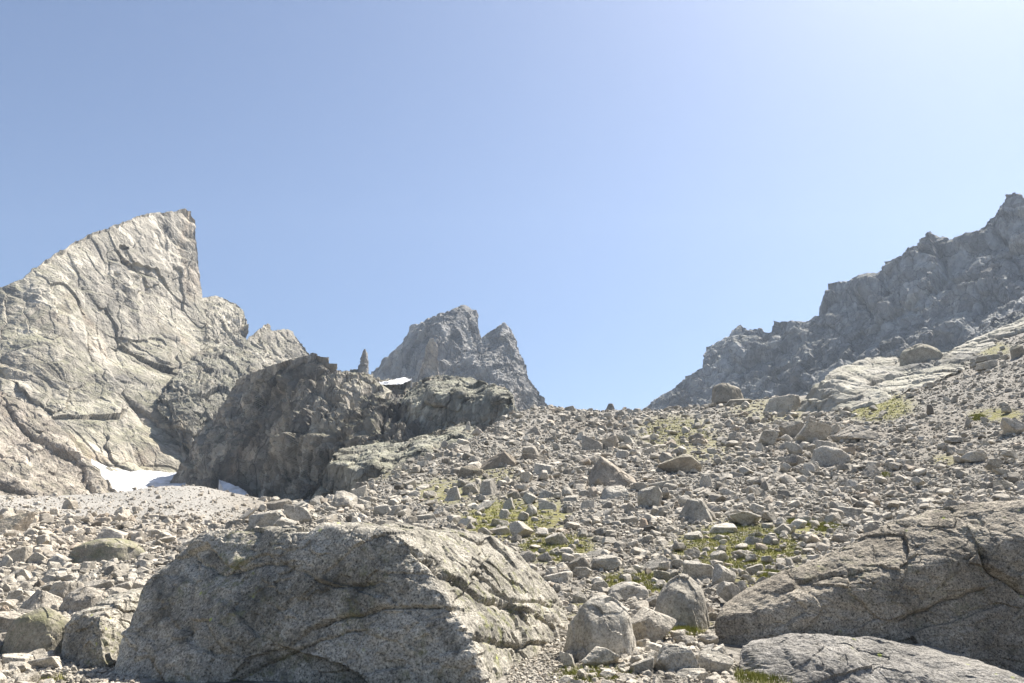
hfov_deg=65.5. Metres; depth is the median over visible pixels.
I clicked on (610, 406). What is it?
rock
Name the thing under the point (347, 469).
rock ledge
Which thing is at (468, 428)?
rock
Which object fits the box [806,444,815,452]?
rock
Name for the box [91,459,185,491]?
snow patch
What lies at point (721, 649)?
rock
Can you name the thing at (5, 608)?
rock
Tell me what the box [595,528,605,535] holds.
rock
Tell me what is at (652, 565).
rock
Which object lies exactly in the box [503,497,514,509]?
rock
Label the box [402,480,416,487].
rock
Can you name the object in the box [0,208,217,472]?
mountain
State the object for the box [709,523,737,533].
boulder
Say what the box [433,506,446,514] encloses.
rock
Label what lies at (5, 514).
rock
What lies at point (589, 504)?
rock
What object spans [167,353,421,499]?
mountain
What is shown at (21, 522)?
boulder
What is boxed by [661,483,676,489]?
rock
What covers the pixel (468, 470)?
boulder
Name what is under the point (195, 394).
mountain
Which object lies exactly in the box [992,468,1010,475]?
rock
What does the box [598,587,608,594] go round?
rock
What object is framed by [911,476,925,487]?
rock
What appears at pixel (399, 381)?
snow patch
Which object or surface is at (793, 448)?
rock
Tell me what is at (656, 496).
rock
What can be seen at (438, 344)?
mountain
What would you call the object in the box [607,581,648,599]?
boulder
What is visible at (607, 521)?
rock
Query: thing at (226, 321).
mountain
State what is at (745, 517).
boulder
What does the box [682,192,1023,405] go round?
mountain
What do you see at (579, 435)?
rock
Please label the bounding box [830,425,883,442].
boulder
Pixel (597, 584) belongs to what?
rock
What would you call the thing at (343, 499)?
boulder
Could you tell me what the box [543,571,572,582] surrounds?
boulder
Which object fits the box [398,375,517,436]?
rock ledge
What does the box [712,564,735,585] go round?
boulder
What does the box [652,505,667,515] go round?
rock
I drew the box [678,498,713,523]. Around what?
boulder
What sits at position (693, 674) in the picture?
boulder
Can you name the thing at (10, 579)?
rock
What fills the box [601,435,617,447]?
rock
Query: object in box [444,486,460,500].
rock
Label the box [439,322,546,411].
mountain
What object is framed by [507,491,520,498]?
rock
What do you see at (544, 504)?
rock
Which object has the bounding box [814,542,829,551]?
rock
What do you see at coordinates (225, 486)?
snow patch
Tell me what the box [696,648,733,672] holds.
boulder
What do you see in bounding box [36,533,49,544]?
rock
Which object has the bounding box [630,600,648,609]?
rock
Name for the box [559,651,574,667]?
rock
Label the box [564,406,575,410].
rock
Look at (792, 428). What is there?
boulder
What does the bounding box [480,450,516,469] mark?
boulder
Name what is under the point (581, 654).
rock
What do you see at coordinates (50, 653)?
rock
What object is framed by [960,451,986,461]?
rock
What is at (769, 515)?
rock
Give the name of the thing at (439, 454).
rock
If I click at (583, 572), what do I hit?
rock
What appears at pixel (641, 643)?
rock
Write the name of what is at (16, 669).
rock
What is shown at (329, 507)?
rock
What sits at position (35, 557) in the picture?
rock
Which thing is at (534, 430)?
rock
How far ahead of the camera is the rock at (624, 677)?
8.63 m
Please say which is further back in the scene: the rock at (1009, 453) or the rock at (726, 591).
the rock at (1009, 453)
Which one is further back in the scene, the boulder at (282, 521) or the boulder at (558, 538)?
the boulder at (282, 521)
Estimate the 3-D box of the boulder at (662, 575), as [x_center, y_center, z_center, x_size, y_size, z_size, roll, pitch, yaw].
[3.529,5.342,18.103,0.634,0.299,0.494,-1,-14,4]
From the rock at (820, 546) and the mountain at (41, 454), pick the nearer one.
the rock at (820, 546)
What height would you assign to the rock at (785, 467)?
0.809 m
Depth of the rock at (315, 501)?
49.48 m
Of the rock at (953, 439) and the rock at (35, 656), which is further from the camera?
the rock at (953, 439)
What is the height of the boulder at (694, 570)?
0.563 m
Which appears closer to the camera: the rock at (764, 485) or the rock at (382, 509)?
the rock at (382, 509)
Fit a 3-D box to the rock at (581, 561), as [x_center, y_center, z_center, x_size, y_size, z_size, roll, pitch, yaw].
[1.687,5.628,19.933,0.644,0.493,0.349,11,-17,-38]
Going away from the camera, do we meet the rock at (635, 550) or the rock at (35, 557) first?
the rock at (635, 550)
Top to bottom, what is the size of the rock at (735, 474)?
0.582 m
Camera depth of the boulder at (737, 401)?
118.52 m
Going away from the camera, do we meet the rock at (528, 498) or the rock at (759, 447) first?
the rock at (528, 498)
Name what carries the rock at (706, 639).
on the ground at (998, 415)
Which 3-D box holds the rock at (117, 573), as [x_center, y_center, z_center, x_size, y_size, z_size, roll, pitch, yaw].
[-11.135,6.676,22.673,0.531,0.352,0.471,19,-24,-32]
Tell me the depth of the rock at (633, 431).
83.20 m
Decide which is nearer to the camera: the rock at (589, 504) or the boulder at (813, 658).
the boulder at (813, 658)
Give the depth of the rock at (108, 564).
25.41 m
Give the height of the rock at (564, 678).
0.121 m
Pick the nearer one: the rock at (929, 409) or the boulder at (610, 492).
the boulder at (610, 492)
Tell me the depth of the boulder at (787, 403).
102.74 m
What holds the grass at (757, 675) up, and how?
on the ground at (998, 415)
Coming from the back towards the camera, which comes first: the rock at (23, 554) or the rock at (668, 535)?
the rock at (23, 554)
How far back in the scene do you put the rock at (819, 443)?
61.36 m
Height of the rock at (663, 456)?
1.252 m
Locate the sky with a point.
(624, 187)
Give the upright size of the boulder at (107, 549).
1.432 m
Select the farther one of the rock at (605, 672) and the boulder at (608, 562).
the boulder at (608, 562)
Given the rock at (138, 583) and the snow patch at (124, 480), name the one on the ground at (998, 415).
the rock at (138, 583)
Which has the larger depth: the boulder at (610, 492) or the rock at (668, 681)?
the boulder at (610, 492)
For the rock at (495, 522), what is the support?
on the ground at (998, 415)
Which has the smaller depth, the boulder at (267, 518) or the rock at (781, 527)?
the rock at (781, 527)
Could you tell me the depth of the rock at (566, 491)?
42.67 m
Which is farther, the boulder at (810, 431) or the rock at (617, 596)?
the boulder at (810, 431)
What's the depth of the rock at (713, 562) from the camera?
19.49 m
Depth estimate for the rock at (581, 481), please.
48.50 m
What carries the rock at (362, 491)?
on the ground at (998, 415)
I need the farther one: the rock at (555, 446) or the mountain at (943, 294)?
the mountain at (943, 294)
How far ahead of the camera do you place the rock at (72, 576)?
22.47 m
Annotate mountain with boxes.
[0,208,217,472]
[0,391,115,495]
[157,342,265,451]
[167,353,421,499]
[200,296,308,366]
[370,305,480,381]
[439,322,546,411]
[642,365,718,410]
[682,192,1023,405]
[963,296,1023,343]
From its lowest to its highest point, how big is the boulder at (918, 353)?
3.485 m
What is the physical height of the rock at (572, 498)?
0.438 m
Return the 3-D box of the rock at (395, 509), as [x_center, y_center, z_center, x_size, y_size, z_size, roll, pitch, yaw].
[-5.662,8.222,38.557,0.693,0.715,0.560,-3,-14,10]
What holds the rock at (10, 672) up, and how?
on the ground at (998, 415)
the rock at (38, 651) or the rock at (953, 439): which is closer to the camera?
the rock at (38, 651)
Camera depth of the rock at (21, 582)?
22.13 m
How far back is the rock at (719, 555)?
20.47 m
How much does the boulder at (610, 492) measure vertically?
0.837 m
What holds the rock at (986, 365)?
on the ground at (998, 415)
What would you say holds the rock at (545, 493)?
on the ground at (998, 415)
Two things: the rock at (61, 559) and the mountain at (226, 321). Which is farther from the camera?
the mountain at (226, 321)
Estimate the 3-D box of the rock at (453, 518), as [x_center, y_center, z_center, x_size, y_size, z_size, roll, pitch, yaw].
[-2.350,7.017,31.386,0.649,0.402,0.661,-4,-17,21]
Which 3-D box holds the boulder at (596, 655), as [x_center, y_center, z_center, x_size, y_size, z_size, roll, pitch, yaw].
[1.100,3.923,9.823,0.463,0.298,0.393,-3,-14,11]
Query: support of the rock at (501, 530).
on the ground at (998, 415)
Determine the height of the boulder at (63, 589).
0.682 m
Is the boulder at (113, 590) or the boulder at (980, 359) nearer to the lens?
the boulder at (113, 590)
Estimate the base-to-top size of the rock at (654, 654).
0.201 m
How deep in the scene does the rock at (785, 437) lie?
71.47 m
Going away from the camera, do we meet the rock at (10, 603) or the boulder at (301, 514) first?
the rock at (10, 603)
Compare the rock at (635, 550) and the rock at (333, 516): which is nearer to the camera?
the rock at (635, 550)
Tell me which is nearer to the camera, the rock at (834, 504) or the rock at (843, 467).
the rock at (834, 504)
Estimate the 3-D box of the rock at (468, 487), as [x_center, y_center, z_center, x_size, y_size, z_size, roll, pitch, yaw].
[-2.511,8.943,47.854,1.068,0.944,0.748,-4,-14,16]
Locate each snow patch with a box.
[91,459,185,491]
[218,480,247,494]
[379,377,411,386]
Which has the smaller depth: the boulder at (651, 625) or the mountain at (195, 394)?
the boulder at (651, 625)
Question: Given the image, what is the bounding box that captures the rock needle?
[358,349,368,373]
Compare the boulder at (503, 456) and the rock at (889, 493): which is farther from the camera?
the boulder at (503, 456)
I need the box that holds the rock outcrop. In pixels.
[796,317,1023,411]
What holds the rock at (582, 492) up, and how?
on the ground at (998, 415)
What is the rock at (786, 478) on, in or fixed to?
on the ground at (998, 415)
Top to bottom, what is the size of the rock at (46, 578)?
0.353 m
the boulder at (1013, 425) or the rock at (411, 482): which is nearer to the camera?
the boulder at (1013, 425)
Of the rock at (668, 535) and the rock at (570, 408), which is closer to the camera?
the rock at (668, 535)
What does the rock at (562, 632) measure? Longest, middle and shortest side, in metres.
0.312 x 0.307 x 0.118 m
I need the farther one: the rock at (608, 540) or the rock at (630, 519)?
the rock at (630, 519)
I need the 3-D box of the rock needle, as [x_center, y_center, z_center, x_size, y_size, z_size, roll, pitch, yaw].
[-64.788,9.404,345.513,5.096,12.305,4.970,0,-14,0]
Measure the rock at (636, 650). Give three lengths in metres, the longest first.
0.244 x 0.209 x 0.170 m
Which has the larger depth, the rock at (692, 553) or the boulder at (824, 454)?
the boulder at (824, 454)
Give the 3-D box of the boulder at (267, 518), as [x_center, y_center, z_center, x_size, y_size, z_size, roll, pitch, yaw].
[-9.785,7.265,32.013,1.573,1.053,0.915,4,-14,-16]
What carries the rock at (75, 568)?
on the ground at (998, 415)
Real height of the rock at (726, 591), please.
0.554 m
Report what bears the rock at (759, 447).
on the ground at (998, 415)
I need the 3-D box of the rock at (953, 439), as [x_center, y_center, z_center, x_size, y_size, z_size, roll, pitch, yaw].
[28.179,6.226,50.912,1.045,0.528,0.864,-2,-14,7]
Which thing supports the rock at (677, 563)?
on the ground at (998, 415)
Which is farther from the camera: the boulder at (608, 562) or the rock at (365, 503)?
the rock at (365, 503)
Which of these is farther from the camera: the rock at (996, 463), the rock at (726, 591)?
the rock at (996, 463)
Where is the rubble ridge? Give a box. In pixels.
[342,369,418,402]
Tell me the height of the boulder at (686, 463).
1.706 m
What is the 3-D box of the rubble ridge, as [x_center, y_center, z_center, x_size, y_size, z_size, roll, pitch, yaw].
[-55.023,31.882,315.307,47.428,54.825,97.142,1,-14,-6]
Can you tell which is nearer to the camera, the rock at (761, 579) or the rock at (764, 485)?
the rock at (761, 579)
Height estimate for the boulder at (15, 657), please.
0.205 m
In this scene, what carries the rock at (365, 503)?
on the ground at (998, 415)
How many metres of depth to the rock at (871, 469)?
43.28 m
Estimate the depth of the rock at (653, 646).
10.46 m
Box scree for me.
[0,333,1023,682]
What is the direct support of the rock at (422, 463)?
on the ground at (998, 415)
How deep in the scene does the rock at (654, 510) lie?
31.60 m
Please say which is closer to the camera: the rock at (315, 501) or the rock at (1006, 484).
the rock at (1006, 484)
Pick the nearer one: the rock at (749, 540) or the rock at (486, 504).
the rock at (749, 540)
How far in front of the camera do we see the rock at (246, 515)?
68.15 m
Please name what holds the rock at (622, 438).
on the ground at (998, 415)
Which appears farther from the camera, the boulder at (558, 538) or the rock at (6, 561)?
the rock at (6, 561)
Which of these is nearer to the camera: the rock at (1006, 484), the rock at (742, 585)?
the rock at (742, 585)
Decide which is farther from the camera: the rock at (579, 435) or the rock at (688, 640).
the rock at (579, 435)
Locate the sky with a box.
[0,0,1023,410]
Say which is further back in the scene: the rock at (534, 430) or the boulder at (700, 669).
the rock at (534, 430)
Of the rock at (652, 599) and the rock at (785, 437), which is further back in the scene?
the rock at (785, 437)
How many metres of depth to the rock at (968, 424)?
55.01 m
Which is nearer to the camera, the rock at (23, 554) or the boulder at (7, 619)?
the boulder at (7, 619)
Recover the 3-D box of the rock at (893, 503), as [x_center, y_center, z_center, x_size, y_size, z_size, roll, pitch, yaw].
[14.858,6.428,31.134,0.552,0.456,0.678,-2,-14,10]
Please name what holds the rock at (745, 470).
on the ground at (998, 415)
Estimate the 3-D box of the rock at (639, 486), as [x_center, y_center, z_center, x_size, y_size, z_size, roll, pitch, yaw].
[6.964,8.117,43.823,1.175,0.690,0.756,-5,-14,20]
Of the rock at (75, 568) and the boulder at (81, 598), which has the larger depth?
the rock at (75, 568)
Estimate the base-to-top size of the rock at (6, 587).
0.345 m
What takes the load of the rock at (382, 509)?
on the ground at (998, 415)
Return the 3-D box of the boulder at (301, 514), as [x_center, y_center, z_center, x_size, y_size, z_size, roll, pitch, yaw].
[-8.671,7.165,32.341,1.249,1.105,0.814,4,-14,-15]
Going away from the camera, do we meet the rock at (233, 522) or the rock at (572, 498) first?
the rock at (233, 522)
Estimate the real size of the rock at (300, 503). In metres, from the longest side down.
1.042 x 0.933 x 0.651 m
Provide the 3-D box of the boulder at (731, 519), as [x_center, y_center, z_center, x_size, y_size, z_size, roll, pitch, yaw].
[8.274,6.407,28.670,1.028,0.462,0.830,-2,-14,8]
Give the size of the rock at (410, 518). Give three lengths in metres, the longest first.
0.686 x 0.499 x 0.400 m
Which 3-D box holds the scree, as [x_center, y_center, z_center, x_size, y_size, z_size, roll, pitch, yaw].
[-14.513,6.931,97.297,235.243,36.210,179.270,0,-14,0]
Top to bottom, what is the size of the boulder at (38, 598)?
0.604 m
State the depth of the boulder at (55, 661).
10.72 m
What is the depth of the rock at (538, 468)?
55.19 m
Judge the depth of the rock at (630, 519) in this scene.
29.67 m
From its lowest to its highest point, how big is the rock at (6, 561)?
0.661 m
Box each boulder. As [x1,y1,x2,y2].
[0,511,36,530]
[0,607,70,654]
[0,611,25,632]
[2,653,33,664]
[19,589,62,609]
[27,656,64,668]
[49,581,83,599]
[59,586,108,612]
[60,587,142,668]
[68,538,144,563]
[84,580,114,589]
[97,526,127,538]
[106,587,127,594]
[111,521,568,682]
[248,509,286,528]
[266,499,291,510]
[272,517,297,526]
[283,504,312,523]
[331,490,357,509]
[458,465,484,477]
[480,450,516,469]
[520,453,548,460]
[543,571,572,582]
[545,532,569,544]
[563,595,635,657]
[581,646,619,665]
[588,456,636,486]
[591,555,621,570]
[601,486,628,498]
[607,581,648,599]
[631,606,676,642]
[637,486,662,506]
[648,479,676,489]
[653,570,677,580]
[654,574,709,629]
[654,643,699,671]
[657,454,701,472]
[675,668,706,677]
[675,669,708,679]
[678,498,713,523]
[682,560,713,579]
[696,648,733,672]
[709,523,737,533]
[711,383,743,403]
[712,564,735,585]
[714,499,1023,670]
[724,399,751,406]
[727,513,736,523]
[730,511,761,525]
[739,633,1023,682]
[763,394,800,411]
[779,421,803,436]
[793,420,831,442]
[811,445,850,465]
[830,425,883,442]
[838,506,863,516]
[899,344,942,365]
[975,354,999,362]
[1000,417,1023,434]
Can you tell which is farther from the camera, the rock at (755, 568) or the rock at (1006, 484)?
the rock at (1006, 484)
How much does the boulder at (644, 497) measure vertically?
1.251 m
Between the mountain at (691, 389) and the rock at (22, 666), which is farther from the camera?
the mountain at (691, 389)
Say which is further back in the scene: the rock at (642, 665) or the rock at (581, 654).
the rock at (581, 654)
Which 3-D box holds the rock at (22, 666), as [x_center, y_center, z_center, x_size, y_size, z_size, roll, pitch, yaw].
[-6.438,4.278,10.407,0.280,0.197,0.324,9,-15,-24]
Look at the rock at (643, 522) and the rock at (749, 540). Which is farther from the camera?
the rock at (643, 522)
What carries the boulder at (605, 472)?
on the ground at (998, 415)
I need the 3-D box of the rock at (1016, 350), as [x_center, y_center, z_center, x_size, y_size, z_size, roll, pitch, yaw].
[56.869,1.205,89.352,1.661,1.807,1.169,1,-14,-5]
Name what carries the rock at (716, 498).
on the ground at (998, 415)
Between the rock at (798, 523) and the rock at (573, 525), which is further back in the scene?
the rock at (573, 525)
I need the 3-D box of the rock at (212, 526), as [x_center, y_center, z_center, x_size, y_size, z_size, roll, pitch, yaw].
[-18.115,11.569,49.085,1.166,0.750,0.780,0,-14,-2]
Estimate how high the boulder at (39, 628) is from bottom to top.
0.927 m
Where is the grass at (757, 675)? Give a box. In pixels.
[35,397,986,682]
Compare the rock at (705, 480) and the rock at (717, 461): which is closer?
the rock at (705, 480)
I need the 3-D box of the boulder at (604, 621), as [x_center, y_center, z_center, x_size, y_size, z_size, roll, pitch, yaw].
[1.187,3.857,10.399,0.937,1.035,0.681,5,-15,-22]
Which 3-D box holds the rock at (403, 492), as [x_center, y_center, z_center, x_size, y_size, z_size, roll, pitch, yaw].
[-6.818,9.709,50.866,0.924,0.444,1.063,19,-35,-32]
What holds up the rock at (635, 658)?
on the ground at (998, 415)
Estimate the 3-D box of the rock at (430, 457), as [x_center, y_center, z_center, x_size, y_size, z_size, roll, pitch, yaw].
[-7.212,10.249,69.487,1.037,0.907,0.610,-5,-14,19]
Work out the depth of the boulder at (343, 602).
9.71 m
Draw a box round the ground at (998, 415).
[0,333,1023,682]
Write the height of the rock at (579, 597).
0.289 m
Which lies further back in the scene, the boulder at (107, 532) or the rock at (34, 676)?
the boulder at (107, 532)
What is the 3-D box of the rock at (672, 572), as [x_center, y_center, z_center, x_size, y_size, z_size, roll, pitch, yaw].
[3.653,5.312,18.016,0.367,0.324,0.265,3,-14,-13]
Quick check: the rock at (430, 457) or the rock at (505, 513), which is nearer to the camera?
the rock at (505, 513)
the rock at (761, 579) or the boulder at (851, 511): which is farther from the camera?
the boulder at (851, 511)
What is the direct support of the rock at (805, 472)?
on the ground at (998, 415)
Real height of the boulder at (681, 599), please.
1.110 m
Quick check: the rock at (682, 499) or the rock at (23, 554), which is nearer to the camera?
the rock at (23, 554)
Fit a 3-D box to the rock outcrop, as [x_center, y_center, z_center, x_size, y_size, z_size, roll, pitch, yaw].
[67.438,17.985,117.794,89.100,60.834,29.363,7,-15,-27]
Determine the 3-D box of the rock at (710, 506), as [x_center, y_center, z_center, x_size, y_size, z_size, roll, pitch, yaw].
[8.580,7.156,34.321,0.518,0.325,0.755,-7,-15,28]
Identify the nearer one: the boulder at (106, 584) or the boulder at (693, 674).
the boulder at (693, 674)
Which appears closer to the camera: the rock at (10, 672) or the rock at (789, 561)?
the rock at (10, 672)
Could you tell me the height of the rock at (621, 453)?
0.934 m
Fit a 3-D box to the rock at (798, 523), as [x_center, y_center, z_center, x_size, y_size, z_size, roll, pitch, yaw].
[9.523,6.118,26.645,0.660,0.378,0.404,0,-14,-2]
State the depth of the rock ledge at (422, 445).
119.60 m
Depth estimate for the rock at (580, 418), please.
100.89 m
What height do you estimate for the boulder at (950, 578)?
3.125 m
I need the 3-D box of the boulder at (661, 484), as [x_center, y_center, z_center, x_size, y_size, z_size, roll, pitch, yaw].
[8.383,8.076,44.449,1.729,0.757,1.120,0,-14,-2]
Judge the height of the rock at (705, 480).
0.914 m
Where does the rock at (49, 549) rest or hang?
on the ground at (998, 415)
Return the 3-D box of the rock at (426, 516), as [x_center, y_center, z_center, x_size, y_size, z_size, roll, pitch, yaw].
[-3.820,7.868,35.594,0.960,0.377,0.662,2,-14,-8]
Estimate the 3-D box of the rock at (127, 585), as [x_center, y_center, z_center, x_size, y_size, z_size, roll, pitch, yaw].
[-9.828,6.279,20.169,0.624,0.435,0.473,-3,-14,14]
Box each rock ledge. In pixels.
[308,441,407,503]
[396,421,476,466]
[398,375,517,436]
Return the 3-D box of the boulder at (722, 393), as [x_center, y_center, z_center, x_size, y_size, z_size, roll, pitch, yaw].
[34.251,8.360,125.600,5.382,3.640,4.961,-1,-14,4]
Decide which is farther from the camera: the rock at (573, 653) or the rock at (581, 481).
the rock at (581, 481)
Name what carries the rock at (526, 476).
on the ground at (998, 415)
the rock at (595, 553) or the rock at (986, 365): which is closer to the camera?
the rock at (595, 553)
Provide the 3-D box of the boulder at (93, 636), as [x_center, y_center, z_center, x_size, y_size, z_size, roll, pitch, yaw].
[-5.770,4.643,12.053,1.589,1.703,3.163,0,-14,0]
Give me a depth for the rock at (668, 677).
8.82 m
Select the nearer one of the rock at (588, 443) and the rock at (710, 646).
the rock at (710, 646)
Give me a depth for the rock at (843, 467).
48.59 m
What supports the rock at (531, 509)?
on the ground at (998, 415)
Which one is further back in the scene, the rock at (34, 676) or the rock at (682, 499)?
the rock at (682, 499)
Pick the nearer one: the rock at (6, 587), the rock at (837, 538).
the rock at (6, 587)
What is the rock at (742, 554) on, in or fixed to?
on the ground at (998, 415)
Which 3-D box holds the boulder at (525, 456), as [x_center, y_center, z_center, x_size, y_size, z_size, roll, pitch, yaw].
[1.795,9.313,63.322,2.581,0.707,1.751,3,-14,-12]
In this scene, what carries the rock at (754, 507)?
on the ground at (998, 415)
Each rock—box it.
[0,511,15,518]
[0,554,12,566]
[0,576,16,583]
[0,600,15,608]
[0,605,9,611]
[1,583,11,592]
[5,545,32,562]
[5,669,16,677]
[8,661,30,672]
[11,666,20,672]
[12,569,31,579]
[15,671,40,681]
[17,581,33,584]
[27,552,44,563]
[29,649,45,653]
[31,654,40,658]
[34,650,55,659]
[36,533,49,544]
[41,546,52,552]
[41,574,55,582]
[46,553,73,564]
[59,573,78,581]
[70,565,80,571]
[100,561,117,571]
[111,569,125,578]
[113,580,132,589]
[114,509,130,518]
[131,579,146,588]
[208,523,221,528]
[225,519,245,528]
[238,507,256,518]
[294,501,305,505]
[309,498,320,504]
[324,505,336,510]
[328,514,337,519]
[350,485,367,497]
[357,498,370,506]
[373,504,390,515]
[388,504,402,514]
[397,490,409,495]
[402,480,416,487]
[403,515,416,522]
[416,513,434,519]
[417,460,428,466]
[424,453,434,460]
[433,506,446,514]
[434,451,443,457]
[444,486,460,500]
[447,514,460,522]
[462,482,478,493]
[465,421,470,430]
[475,500,494,509]
[480,478,496,494]
[489,526,510,534]
[490,519,509,525]
[499,509,509,518]
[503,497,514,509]
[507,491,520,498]
[509,521,533,536]
[519,471,532,481]
[522,493,536,503]
[523,425,540,434]
[525,505,537,515]
[533,463,553,473]
[538,498,556,509]
[539,489,553,497]
[552,443,559,449]
[558,675,573,682]
[559,629,566,635]
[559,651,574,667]
[561,487,572,496]
[563,495,578,500]
[563,522,579,529]
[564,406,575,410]
[565,650,576,660]
[568,479,584,487]
[569,556,590,570]
[572,567,591,578]
[572,591,586,602]
[574,415,585,421]
[575,431,583,439]
[576,648,586,660]
[579,489,588,495]
[581,500,594,507]
[582,435,602,449]
[586,549,602,556]
[590,579,607,590]
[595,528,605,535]
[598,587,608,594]
[599,669,615,677]
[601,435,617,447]
[601,519,611,524]
[601,537,616,544]
[606,403,614,409]
[607,592,622,601]
[615,450,628,457]
[616,434,633,442]
[620,516,638,523]
[620,673,633,682]
[627,429,639,434]
[629,656,653,673]
[630,482,648,490]
[630,547,645,554]
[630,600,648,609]
[630,655,643,663]
[631,647,641,655]
[636,639,649,646]
[639,518,647,527]
[642,525,655,531]
[642,558,662,570]
[645,641,661,651]
[646,595,656,606]
[647,651,657,661]
[650,487,661,506]
[650,506,666,516]
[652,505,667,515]
[658,452,673,462]
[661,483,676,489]
[661,533,677,538]
[663,673,674,680]
[663,680,674,682]
[666,569,678,575]
[670,559,682,568]
[673,636,695,645]
[678,495,689,505]
[684,531,702,539]
[684,548,699,558]
[697,634,718,644]
[699,474,713,486]
[704,643,713,648]
[706,504,717,509]
[708,494,725,501]
[710,550,727,560]
[710,560,723,566]
[713,458,721,464]
[713,644,727,653]
[716,581,739,601]
[729,471,743,477]
[731,550,749,558]
[737,457,749,461]
[737,580,746,590]
[739,467,753,474]
[745,487,759,496]
[745,536,762,544]
[745,564,762,573]
[748,503,765,512]
[754,576,766,584]
[755,443,763,450]
[758,430,778,445]
[760,480,768,489]
[760,511,775,521]
[774,523,791,533]
[777,474,796,482]
[780,463,790,472]
[781,434,791,441]
[785,442,803,454]
[785,557,794,565]
[791,519,806,528]
[795,514,811,520]
[796,468,813,476]
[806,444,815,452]
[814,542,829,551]
[815,440,837,447]
[829,501,847,508]
[831,534,850,542]
[837,464,849,469]
[862,462,880,477]
[881,490,898,497]
[883,500,898,508]
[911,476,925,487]
[926,405,933,413]
[944,435,963,442]
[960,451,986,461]
[964,418,971,427]
[975,360,997,371]
[984,458,1002,470]
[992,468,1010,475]
[993,480,1013,488]
[999,450,1017,458]
[1010,344,1023,358]
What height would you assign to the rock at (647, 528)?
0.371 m
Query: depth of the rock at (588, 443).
70.88 m
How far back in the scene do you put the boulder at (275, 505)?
123.88 m
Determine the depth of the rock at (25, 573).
24.02 m
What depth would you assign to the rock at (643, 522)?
28.71 m
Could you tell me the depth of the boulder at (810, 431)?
68.35 m
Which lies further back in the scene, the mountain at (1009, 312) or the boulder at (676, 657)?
the mountain at (1009, 312)
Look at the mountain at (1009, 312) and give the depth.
288.88 m
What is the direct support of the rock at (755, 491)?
on the ground at (998, 415)
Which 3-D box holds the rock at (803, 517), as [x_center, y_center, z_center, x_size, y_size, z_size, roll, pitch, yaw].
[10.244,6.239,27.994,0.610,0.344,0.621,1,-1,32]
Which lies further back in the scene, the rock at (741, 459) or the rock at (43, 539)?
the rock at (741, 459)
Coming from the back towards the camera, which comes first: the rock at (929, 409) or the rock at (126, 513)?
the rock at (929, 409)
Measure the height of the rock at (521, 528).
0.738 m
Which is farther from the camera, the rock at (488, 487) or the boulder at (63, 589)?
the rock at (488, 487)
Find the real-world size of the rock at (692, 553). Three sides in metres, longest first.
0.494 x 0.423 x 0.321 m
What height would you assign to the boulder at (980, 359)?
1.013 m
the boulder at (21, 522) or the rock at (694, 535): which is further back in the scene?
the boulder at (21, 522)
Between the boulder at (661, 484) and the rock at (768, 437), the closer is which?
the boulder at (661, 484)

